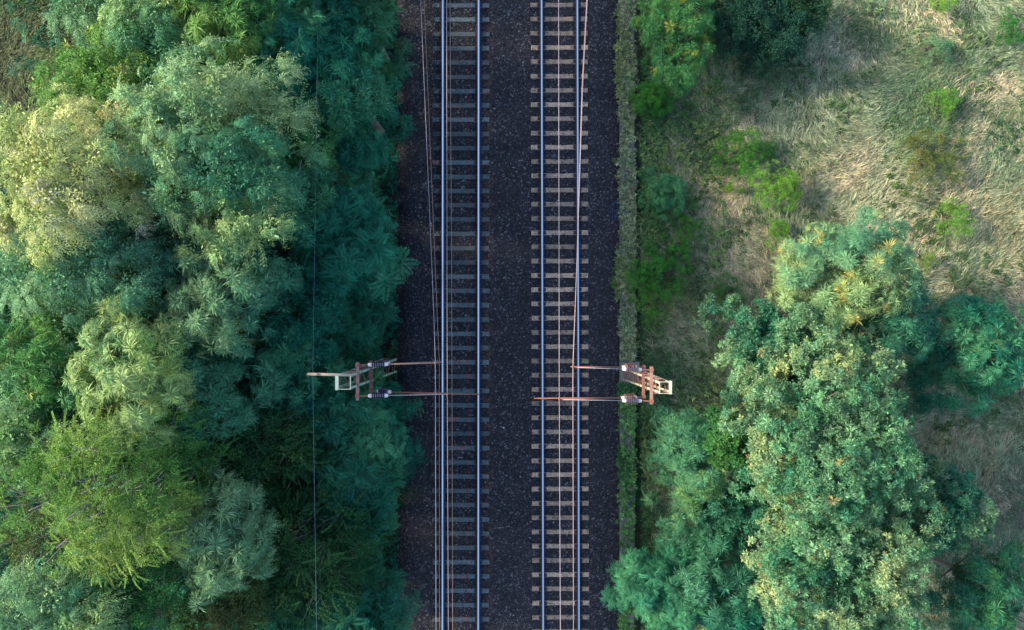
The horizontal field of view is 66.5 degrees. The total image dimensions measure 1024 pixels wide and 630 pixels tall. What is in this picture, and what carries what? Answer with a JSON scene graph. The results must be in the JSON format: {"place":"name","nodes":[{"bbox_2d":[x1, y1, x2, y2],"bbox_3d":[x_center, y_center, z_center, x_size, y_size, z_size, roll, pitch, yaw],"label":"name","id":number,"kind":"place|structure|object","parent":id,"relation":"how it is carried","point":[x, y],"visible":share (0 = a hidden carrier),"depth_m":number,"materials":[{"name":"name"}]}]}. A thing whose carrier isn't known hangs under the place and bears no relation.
{"place":"outdoors","nodes":[
{"label":"outdoors","id":0,"kind":"place"},
{"bbox_2d":[0,0,1023,629],"bbox_3d":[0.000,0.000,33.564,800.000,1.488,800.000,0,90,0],"label":"ground","id":1,"kind":"structure","parent":0,"point":[386,204],"depth_m":33.16,"materials":[{"name":"beige plant"}]},
{"bbox_2d":[0,270,117,336],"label":"broadleaf tree","id":2,"kind":"object","parent":1,"relation":"on","point":[7,312],"visible":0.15,"depth_m":25.16,"materials":[{"name":"green plant"}]},
{"bbox_2d":[0,0,118,211],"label":"corner grass","id":3,"kind":"structure","parent":1,"relation":"on","point":[14,48],"depth_m":33.96,"materials":[{"name":"green plant"}]},
{"bbox_2d":[0,296,140,425],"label":"broadleaf tree","id":4,"kind":"object","parent":1,"relation":"on","point":[20,351],"visible":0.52,"depth_m":22.67,"materials":[{"name":"green plant"}]},
{"bbox_2d":[0,456,144,581],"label":"broadleaf tree","id":5,"kind":"object","parent":1,"relation":"on","point":[28,547],"visible":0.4,"depth_m":24.41,"materials":[{"name":"green plant"}]},
{"bbox_2d":[0,376,159,498],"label":"broadleaf tree","id":6,"kind":"object","parent":1,"relation":"on","point":[9,442],"visible":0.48,"depth_m":22.70,"materials":[{"name":"green plant"}]},
{"bbox_2d":[9,379,164,461],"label":"broadleaf tree","id":7,"kind":"object","parent":1,"relation":"on","point":[59,417],"visible":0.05,"depth_m":23.36,"materials":[{"name":"green plant"}]},
{"bbox_2d":[0,502,191,629],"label":"willow tree","id":8,"kind":"object","parent":1,"relation":"on","point":[26,596],"visible":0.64,"depth_m":22.41,"materials":[{"name":"green plant"}]},
{"bbox_2d":[0,81,218,277],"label":"autumn tree","id":9,"kind":"object","parent":1,"relation":"on","point":[41,196],"visible":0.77,"depth_m":20.97,"materials":[{"name":"green plant"}]},
{"bbox_2d":[25,12,208,170],"bbox_3d":[-12.870,-7.073,28.560,5.058,11.297,4.456,-25,90,0],"label":"willow tree","id":10,"kind":"object","parent":1,"relation":"on","point":[89,71],"visible":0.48,"depth_m":23.74,"materials":[{"name":"green plant"}]},
{"bbox_2d":[28,510,208,629],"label":"willow tree","id":11,"kind":"object","parent":1,"relation":"on","point":[87,614],"visible":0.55,"depth_m":22.77,"materials":[{"name":"green plant"}]},
{"bbox_2d":[39,0,197,67],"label":"willow tree","id":12,"kind":"object","parent":1,"relation":"on","point":[77,12],"visible":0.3,"depth_m":25.55,"materials":[{"name":"green plant"}]},
{"bbox_2d":[0,191,242,358],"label":"willow tree","id":13,"kind":"object","parent":1,"relation":"on","point":[76,282],"visible":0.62,"depth_m":22.15,"materials":[{"name":"green plant"}]},
{"bbox_2d":[0,390,257,591],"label":"larch tree","id":14,"kind":"object","parent":1,"relation":"on","point":[65,512],"visible":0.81,"depth_m":21.97,"materials":[{"name":"green plant"}]},
{"bbox_2d":[91,164,221,299],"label":"willow tree","id":15,"kind":"object","parent":1,"relation":"on","point":[143,182],"visible":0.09,"depth_m":23.81,"materials":[{"name":"green plant"}]},
{"bbox_2d":[77,518,236,629],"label":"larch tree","id":16,"kind":"object","parent":1,"relation":"on","point":[162,597],"visible":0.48,"depth_m":23.68,"materials":[{"name":"green plant"}]},
{"bbox_2d":[60,268,260,471],"bbox_3d":[-11.064,1.572,27.403,4.311,13.768,5.990,0,90,0],"label":"sunlit tree","id":17,"kind":"object","parent":1,"relation":"on","point":[123,382],"visible":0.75,"depth_m":21.86,"materials":[{"name":"green plant"}]},
{"bbox_2d":[88,0,256,120],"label":"broadleaf tree","id":18,"kind":"object","parent":1,"relation":"on","point":[161,40],"visible":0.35,"depth_m":23.68,"materials":[{"name":"green plant"}]},
{"bbox_2d":[117,267,252,361],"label":"broadleaf tree","id":19,"kind":"object","parent":1,"relation":"on","point":[152,302],"visible":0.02,"depth_m":25.19,"materials":[{"name":"green plant"}]},
{"bbox_2d":[118,392,264,516],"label":"larch tree","id":20,"kind":"object","parent":1,"relation":"on","point":[196,464],"visible":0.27,"depth_m":23.94,"materials":[{"name":"green plant"}]},
{"bbox_2d":[0,0,385,629],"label":"undergrowth","id":21,"kind":"object","parent":1,"relation":"on","point":[375,188],"visible":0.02,"depth_m":32.86,"materials":[{"name":"green plant"}]},
{"bbox_2d":[122,323,292,459],"bbox_3d":[-9.631,2.316,28.344,5.257,11.671,4.665,0,90,0],"label":"broadleaf tree","id":22,"kind":"object","parent":1,"relation":"on","point":[214,386],"visible":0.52,"depth_m":23.84,"materials":[{"name":"green plant"}]},
{"bbox_2d":[99,29,324,227],"bbox_3d":[-8.686,-5.545,27.347,5.494,13.760,6.003,22,90,0],"label":"willow tree","id":23,"kind":"object","parent":1,"relation":"on","point":[218,84],"visible":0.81,"depth_m":21.59,"materials":[{"name":"green plant"}]},
{"bbox_2d":[155,545,279,629],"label":"broadleaf tree","id":24,"kind":"object","parent":1,"relation":"on","point":[219,616],"visible":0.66,"depth_m":25.47,"materials":[{"name":"green plant"}]},
{"bbox_2d":[151,221,304,362],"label":"broadleaf tree","id":25,"kind":"object","parent":1,"relation":"on","point":[209,297],"visible":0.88,"depth_m":22.69,"materials":[{"name":"green plant"}]},
{"bbox_2d":[170,0,296,89],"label":"broadleaf tree","id":26,"kind":"object","parent":1,"relation":"on","point":[238,25],"visible":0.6,"depth_m":23.53,"materials":[{"name":"green plant"}]},
{"bbox_2d":[139,107,332,281],"bbox_3d":[-8.241,-3.457,27.281,5.736,13.509,4.994,0,90,0],"label":"willow tree","id":27,"kind":"object","parent":1,"relation":"on","point":[248,184],"visible":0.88,"depth_m":21.79,"materials":[{"name":"green plant"}]},
{"bbox_2d":[163,459,317,612],"bbox_3d":[-9.194,6.919,28.509,4.136,11.342,4.883,0,90,0],"label":"broadleaf tree","id":28,"kind":"object","parent":1,"relation":"on","point":[217,535],"visible":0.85,"depth_m":23.73,"materials":[{"name":"green plant"}]},
{"bbox_2d":[206,206,303,295],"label":"broadleaf tree","id":29,"kind":"object","parent":1,"relation":"on","point":[256,250],"visible":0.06,"depth_m":25.32,"materials":[{"name":"green plant"}]},
{"bbox_2d":[210,457,313,544],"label":"broadleaf tree","id":30,"kind":"object","parent":1,"relation":"on","point":[273,496],"visible":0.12,"depth_m":26.60,"materials":[{"name":"green plant"}]},
{"bbox_2d":[207,76,331,157],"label":"broadleaf tree","id":31,"kind":"object","parent":1,"relation":"on","point":[263,84],"visible":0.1,"depth_m":24.08,"materials":[{"name":"green plant"}]},
{"bbox_2d":[204,370,338,514],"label":"spruce tree","id":32,"kind":"object","parent":1,"relation":"on","point":[261,448],"visible":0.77,"depth_m":25.13,"materials":[{"name":"green plant"}]},
{"bbox_2d":[201,0,356,114],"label":"broadleaf tree","id":33,"kind":"object","parent":1,"relation":"on","point":[296,41],"visible":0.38,"depth_m":24.42,"materials":[{"name":"green plant"}]},
{"bbox_2d":[203,317,373,424],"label":"broadleaf tree","id":34,"kind":"object","parent":1,"relation":"on","point":[291,363],"visible":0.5,"depth_m":25.62,"materials":[{"name":"green plant"}]},
{"bbox_2d":[242,90,347,191],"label":"broadleaf tree","id":35,"kind":"object","parent":1,"relation":"on","point":[293,157],"visible":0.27,"depth_m":24.79,"materials":[{"name":"green plant"}]},
{"bbox_2d":[235,546,360,629],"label":"broadleaf tree","id":36,"kind":"object","parent":1,"relation":"on","point":[280,624],"visible":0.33,"depth_m":26.36,"materials":[{"name":"green plant"}]},
{"bbox_2d":[234,152,371,255],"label":"broadleaf tree","id":37,"kind":"object","parent":1,"relation":"on","point":[322,190],"visible":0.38,"depth_m":24.71,"materials":[{"name":"green plant"}]},
{"bbox_2d":[247,275,382,374],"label":"broadleaf tree","id":38,"kind":"object","parent":1,"relation":"on","point":[325,311],"visible":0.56,"depth_m":25.64,"materials":[{"name":"green plant"}]},
{"bbox_2d":[257,199,379,313],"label":"broadleaf tree","id":39,"kind":"object","parent":1,"relation":"on","point":[311,275],"visible":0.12,"depth_m":25.90,"materials":[{"name":"green plant"}]},
{"bbox_2d":[289,159,362,204],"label":"broadleaf tree","id":40,"kind":"object","parent":1,"relation":"on","point":[334,180],"visible":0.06,"depth_m":26.23,"materials":[{"name":"green plant"}]},
{"bbox_2d":[273,347,389,472],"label":"broadleaf tree","id":41,"kind":"object","parent":1,"relation":"on","point":[320,405],"visible":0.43,"depth_m":26.45,"materials":[{"name":"green plant"}]},
{"bbox_2d":[249,437,420,629],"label":"spruce tree","id":42,"kind":"object","parent":1,"relation":"on","point":[296,552],"visible":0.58,"depth_m":25.90,"materials":[{"name":"green plant"}]},
{"bbox_2d":[297,78,398,192],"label":"broadleaf tree","id":43,"kind":"object","parent":1,"relation":"on","point":[361,151],"visible":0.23,"depth_m":27.39,"materials":[{"name":"green plant"}]},
{"bbox_2d":[285,0,416,150],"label":"broadleaf tree","id":44,"kind":"object","parent":1,"relation":"on","point":[344,72],"visible":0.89,"depth_m":25.21,"materials":[{"name":"green plant"}]},
{"bbox_2d":[301,532,404,629],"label":"broadleaf tree","id":45,"kind":"object","parent":1,"relation":"on","point":[377,565],"visible":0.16,"depth_m":28.26,"materials":[{"name":"green plant"}]},
{"bbox_2d":[304,271,402,364],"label":"broadleaf tree","id":46,"kind":"object","parent":1,"relation":"on","point":[360,330],"visible":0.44,"depth_m":28.29,"materials":[{"name":"green plant"}]},
{"bbox_2d":[291,169,419,303],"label":"broadleaf tree","id":47,"kind":"object","parent":1,"relation":"on","point":[357,244],"visible":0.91,"depth_m":25.48,"materials":[{"name":"green plant"}]},
{"bbox_2d":[298,560,422,629],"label":"broadleaf tree","id":48,"kind":"object","parent":1,"relation":"on","point":[383,605],"visible":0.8,"depth_m":27.08,"materials":[{"name":"green plant"}]},
{"bbox_2d":[306,432,433,564],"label":"broadleaf tree","id":49,"kind":"object","parent":1,"relation":"on","point":[355,487],"visible":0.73,"depth_m":26.39,"materials":[{"name":"green plant"}]},
{"bbox_2d":[327,0,419,90],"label":"broadleaf tree","id":50,"kind":"object","parent":1,"relation":"on","point":[377,20],"visible":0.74,"depth_m":26.75,"materials":[{"name":"green plant"}]},
{"bbox_2d":[324,383,423,490],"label":"broadleaf tree","id":51,"kind":"object","parent":1,"relation":"on","point":[380,433],"visible":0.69,"depth_m":26.86,"materials":[{"name":"green plant"}]},
{"bbox_2d":[360,378,407,437],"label":"broadleaf tree","id":52,"kind":"object","parent":1,"relation":"on","point":[387,403],"visible":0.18,"depth_m":30.90,"materials":[{"name":"green plant"}]},
{"bbox_2d":[373,1,400,597],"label":"bank weeds","id":53,"kind":"object","parent":1,"relation":"on","point":[394,342],"visible":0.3,"depth_m":33.26,"materials":[{"name":"green plant"}]},
{"bbox_2d":[307,358,478,399],"bbox_3d":[-3.706,2.137,29.115,5.149,10.530,1.366,0,90,0],"label":"catenary mast","id":54,"kind":"object","parent":1,"relation":"on","point":[371,364],"visible":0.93,"depth_m":25.42,"materials":[{"name":"metal"}]},
{"bbox_2d":[420,0,439,629],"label":"overhead line","id":55,"kind":"object","parent":54,"relation":"hanging from","point":[434,333],"visible":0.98,"depth_m":27.49,"materials":[{"name":"metal"}]},
{"bbox_2d":[446,0,452,629],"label":"overhead line","id":56,"kind":"object","parent":54,"relation":"hanging from","point":[451,319],"visible":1,"depth_m":27.49,"materials":[{"name":"metal"}]},
{"bbox_2d":[396,0,618,629],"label":"ballast bed","id":57,"kind":"object","parent":1,"relation":"on","point":[502,118],"visible":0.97,"depth_m":33.04,"materials":[{"name":"grey gravel"}]},
{"bbox_2d":[432,0,489,629],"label":"railway track","id":58,"kind":"structure","parent":57,"relation":"on","point":[478,262],"depth_m":32.98,"materials":[{"name":"grey metal"}]},
{"bbox_2d":[530,0,588,629],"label":"railway track","id":59,"kind":"structure","parent":57,"relation":"on","point":[542,318],"depth_m":32.98,"materials":[{"name":"grey metal"}]},
{"bbox_2d":[534,361,671,404],"bbox_3d":[3.064,2.397,29.316,4.591,8.328,1.453,0,90,0],"label":"catenary mast","id":60,"kind":"object","parent":1,"relation":"on","point":[635,373],"visible":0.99,"depth_m":26.97,"materials":[{"name":"metal"}]},
{"bbox_2d":[558,0,560,629],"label":"overhead line","id":61,"kind":"object","parent":60,"relation":"hanging from","point":[559,363],"visible":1,"depth_m":26.46,"materials":[{"name":"metal"}]},
{"bbox_2d":[572,0,587,629],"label":"overhead line","id":62,"kind":"object","parent":60,"relation":"hanging from","point":[575,290],"visible":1,"depth_m":26.51,"materials":[{"name":"metal"}]},
{"bbox_2d":[619,0,634,629],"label":"concrete kerb","id":63,"kind":"structure","parent":1,"relation":"on","point":[622,521],"depth_m":32.86,"materials":[{"name":"grey concrete"}]},
{"bbox_2d":[615,0,639,629],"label":"moss","id":64,"kind":"object","parent":63,"relation":"on","point":[629,347],"visible":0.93,"depth_m":32.78,"materials":[{"name":"green plant"}]},
{"bbox_2d":[614,381,643,629],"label":"kerb weeds","id":65,"kind":"object","parent":63,"relation":"on","point":[621,463],"visible":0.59,"depth_m":32.81,"materials":[{"name":"green plant"}]},
{"bbox_2d":[612,0,643,349],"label":"kerb tufts","id":66,"kind":"object","parent":1,"relation":"on","point":[617,79],"visible":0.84,"depth_m":32.95,"materials":[{"name":"green plant"}]},
{"bbox_2d":[611,233,693,327],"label":"sapling","id":67,"kind":"object","parent":1,"relation":"on","point":[661,264],"visible":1,"depth_m":32.32,"materials":[{"name":"green plant"}]},
{"bbox_2d":[626,77,679,126],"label":"sapling","id":68,"kind":"object","parent":1,"relation":"on","point":[649,100],"visible":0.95,"depth_m":32.22,"materials":[{"name":"green plant"}]},
{"bbox_2d":[598,517,708,629],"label":"broadleaf tree","id":69,"kind":"object","parent":1,"relation":"on","point":[655,585],"visible":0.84,"depth_m":29.55,"materials":[{"name":"green plant"}]},
{"bbox_2d":[636,165,698,228],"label":"sapling","id":70,"kind":"object","parent":1,"relation":"on","point":[655,192],"visible":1,"depth_m":32.29,"materials":[{"name":"green plant"}]},
{"bbox_2d":[628,0,726,99],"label":"broadleaf tree","id":71,"kind":"object","parent":1,"relation":"on","point":[679,17],"visible":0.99,"depth_m":29.74,"materials":[{"name":"green plant"}]},
{"bbox_2d":[636,0,727,629],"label":"verge weeds","id":72,"kind":"object","parent":1,"relation":"on","point":[650,160],"visible":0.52,"depth_m":33.05,"materials":[{"name":"green plant"}]},
{"bbox_2d":[675,213,703,252],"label":"sapling","id":73,"kind":"object","parent":1,"relation":"on","point":[685,229],"visible":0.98,"depth_m":32.47,"materials":[{"name":"green plant"}]},
{"bbox_2d":[641,401,754,535],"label":"broadleaf tree","id":74,"kind":"object","parent":1,"relation":"on","point":[690,458],"visible":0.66,"depth_m":29.03,"materials":[{"name":"green plant"}]},
{"bbox_2d":[653,509,772,629],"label":"broadleaf tree","id":75,"kind":"object","parent":1,"relation":"on","point":[701,589],"visible":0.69,"depth_m":28.92,"materials":[{"name":"green plant"}]},
{"bbox_2d":[691,403,750,475],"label":"broadleaf tree","id":76,"kind":"object","parent":1,"relation":"on","point":[721,446],"visible":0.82,"depth_m":27.88,"materials":[{"name":"green plant"}]},
{"bbox_2d":[706,273,744,317],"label":"sapling","id":77,"kind":"object","parent":1,"relation":"on","point":[723,291],"visible":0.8,"depth_m":32.48,"materials":[{"name":"green plant"}]},
{"bbox_2d":[695,451,779,552],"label":"broadleaf tree","id":78,"kind":"object","parent":1,"relation":"on","point":[742,512],"visible":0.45,"depth_m":29.18,"materials":[{"name":"green plant"}]},
{"bbox_2d":[699,552,785,629],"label":"broadleaf tree","id":79,"kind":"object","parent":1,"relation":"on","point":[753,620],"visible":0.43,"depth_m":28.81,"materials":[{"name":"green plant"}]},
{"bbox_2d":[709,126,777,178],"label":"sapling","id":80,"kind":"object","parent":1,"relation":"on","point":[750,155],"visible":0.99,"depth_m":32.11,"materials":[{"name":"green plant"}]},
{"bbox_2d":[682,0,818,81],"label":"dense shrub","id":81,"kind":"object","parent":1,"relation":"on","point":[753,22],"visible":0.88,"depth_m":30.69,"materials":[{"name":"green plant"}]},
{"bbox_2d":[692,292,830,420],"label":"broadleaf tree","id":82,"kind":"object","parent":1,"relation":"on","point":[772,322],"visible":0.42,"depth_m":28.03,"materials":[{"name":"green plant"}]},
{"bbox_2d":[722,159,803,222],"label":"sapling","id":83,"kind":"object","parent":1,"relation":"on","point":[783,192],"visible":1,"depth_m":31.96,"materials":[{"name":"green plant"}]},
{"bbox_2d":[765,217,790,250],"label":"sapling","id":84,"kind":"object","parent":1,"relation":"on","point":[780,224],"visible":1,"depth_m":32.41,"materials":[{"name":"green plant"}]},
{"bbox_2d":[766,0,833,38],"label":"dense shrub","id":85,"kind":"object","parent":1,"relation":"on","point":[820,11],"visible":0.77,"depth_m":30.66,"materials":[{"name":"green plant"}]},
{"bbox_2d":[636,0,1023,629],"bbox_3d":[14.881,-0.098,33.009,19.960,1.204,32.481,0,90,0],"label":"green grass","id":86,"kind":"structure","parent":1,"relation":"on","point":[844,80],"depth_m":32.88,"materials":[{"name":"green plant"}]},
{"bbox_2d":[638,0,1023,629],"bbox_3d":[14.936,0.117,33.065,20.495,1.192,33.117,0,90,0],"label":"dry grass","id":87,"kind":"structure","parent":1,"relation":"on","point":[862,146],"depth_m":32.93,"materials":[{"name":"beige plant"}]},
{"bbox_2d":[713,321,955,592],"bbox_3d":[10.707,5.203,28.523,6.942,9.466,10.040,-19,90,0],"label":"broadleaf tree","id":88,"kind":"object","parent":1,"relation":"on","point":[818,471],"visible":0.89,"depth_m":25.39,"materials":[{"name":"green plant"}]},
{"bbox_2d":[764,205,922,346],"bbox_3d":[11.977,-1.204,29.264,5.496,7.717,5.125,-32,90,0],"label":"flowering tree","id":89,"kind":"object","parent":1,"relation":"on","point":[889,252],"visible":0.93,"depth_m":26.85,"materials":[{"name":"green plant"}]},
{"bbox_2d":[740,462,947,629],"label":"broadleaf tree","id":90,"kind":"object","parent":1,"relation":"on","point":[784,583],"visible":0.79,"depth_m":26.11,"materials":[{"name":"green plant"}]},
{"bbox_2d":[686,0,1023,629],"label":"field weeds","id":91,"kind":"object","parent":1,"relation":"on","point":[889,176],"visible":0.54,"depth_m":32.88,"materials":[{"name":"green plant"}]},
{"bbox_2d":[832,265,954,373],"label":"broadleaf tree","id":92,"kind":"object","parent":1,"relation":"on","point":[899,326],"visible":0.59,"depth_m":28.02,"materials":[{"name":"green plant"}]},
{"bbox_2d":[915,245,939,272],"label":"sapling","id":93,"kind":"object","parent":1,"relation":"on","point":[919,257],"visible":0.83,"depth_m":32.42,"materials":[{"name":"green plant"}]},
{"bbox_2d":[906,33,953,62],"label":"sapling","id":94,"kind":"object","parent":1,"relation":"on","point":[941,44],"visible":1,"depth_m":32.47,"materials":[{"name":"green plant"}]},
{"bbox_2d":[896,128,976,198],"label":"sapling","id":95,"kind":"object","parent":1,"relation":"on","point":[927,156],"visible":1,"depth_m":32.19,"materials":[{"name":"green plant"}]},
{"bbox_2d":[879,452,998,553],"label":"broadleaf tree","id":96,"kind":"object","parent":1,"relation":"on","point":[964,515],"visible":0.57,"depth_m":27.30,"materials":[{"name":"green plant"}]},
{"bbox_2d":[923,87,961,119],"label":"sapling","id":97,"kind":"object","parent":1,"relation":"on","point":[948,103],"visible":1,"depth_m":32.28,"materials":[{"name":"green plant"}]},
{"bbox_2d":[927,0,959,15],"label":"sapling","id":98,"kind":"object","parent":1,"relation":"on","point":[935,5],"visible":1,"depth_m":32.28,"materials":[{"name":"green plant"}]},
{"bbox_2d":[931,197,975,238],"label":"sapling","id":99,"kind":"object","parent":1,"relation":"on","point":[952,223],"visible":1,"depth_m":32.30,"materials":[{"name":"green plant"}]},
{"bbox_2d":[887,291,1023,418],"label":"broadleaf tree","id":100,"kind":"object","parent":1,"relation":"on","point":[969,347],"visible":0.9,"depth_m":28.80,"materials":[{"name":"green plant"}]},
{"bbox_2d":[912,532,1023,629],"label":"broadleaf tree","id":101,"kind":"object","parent":1,"relation":"on","point":[993,594],"visible":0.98,"depth_m":28.32,"materials":[{"name":"green plant"}]},
{"bbox_2d":[985,467,1023,530],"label":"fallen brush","id":102,"kind":"object","parent":1,"relation":"on","point":[1011,481],"visible":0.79,"depth_m":32.71,"materials":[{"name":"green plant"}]},
{"bbox_2d":[994,6,1023,45],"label":"sapling","id":103,"kind":"object","parent":1,"relation":"on","point":[1010,32],"visible":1,"depth_m":32.34,"materials":[{"name":"green plant"}]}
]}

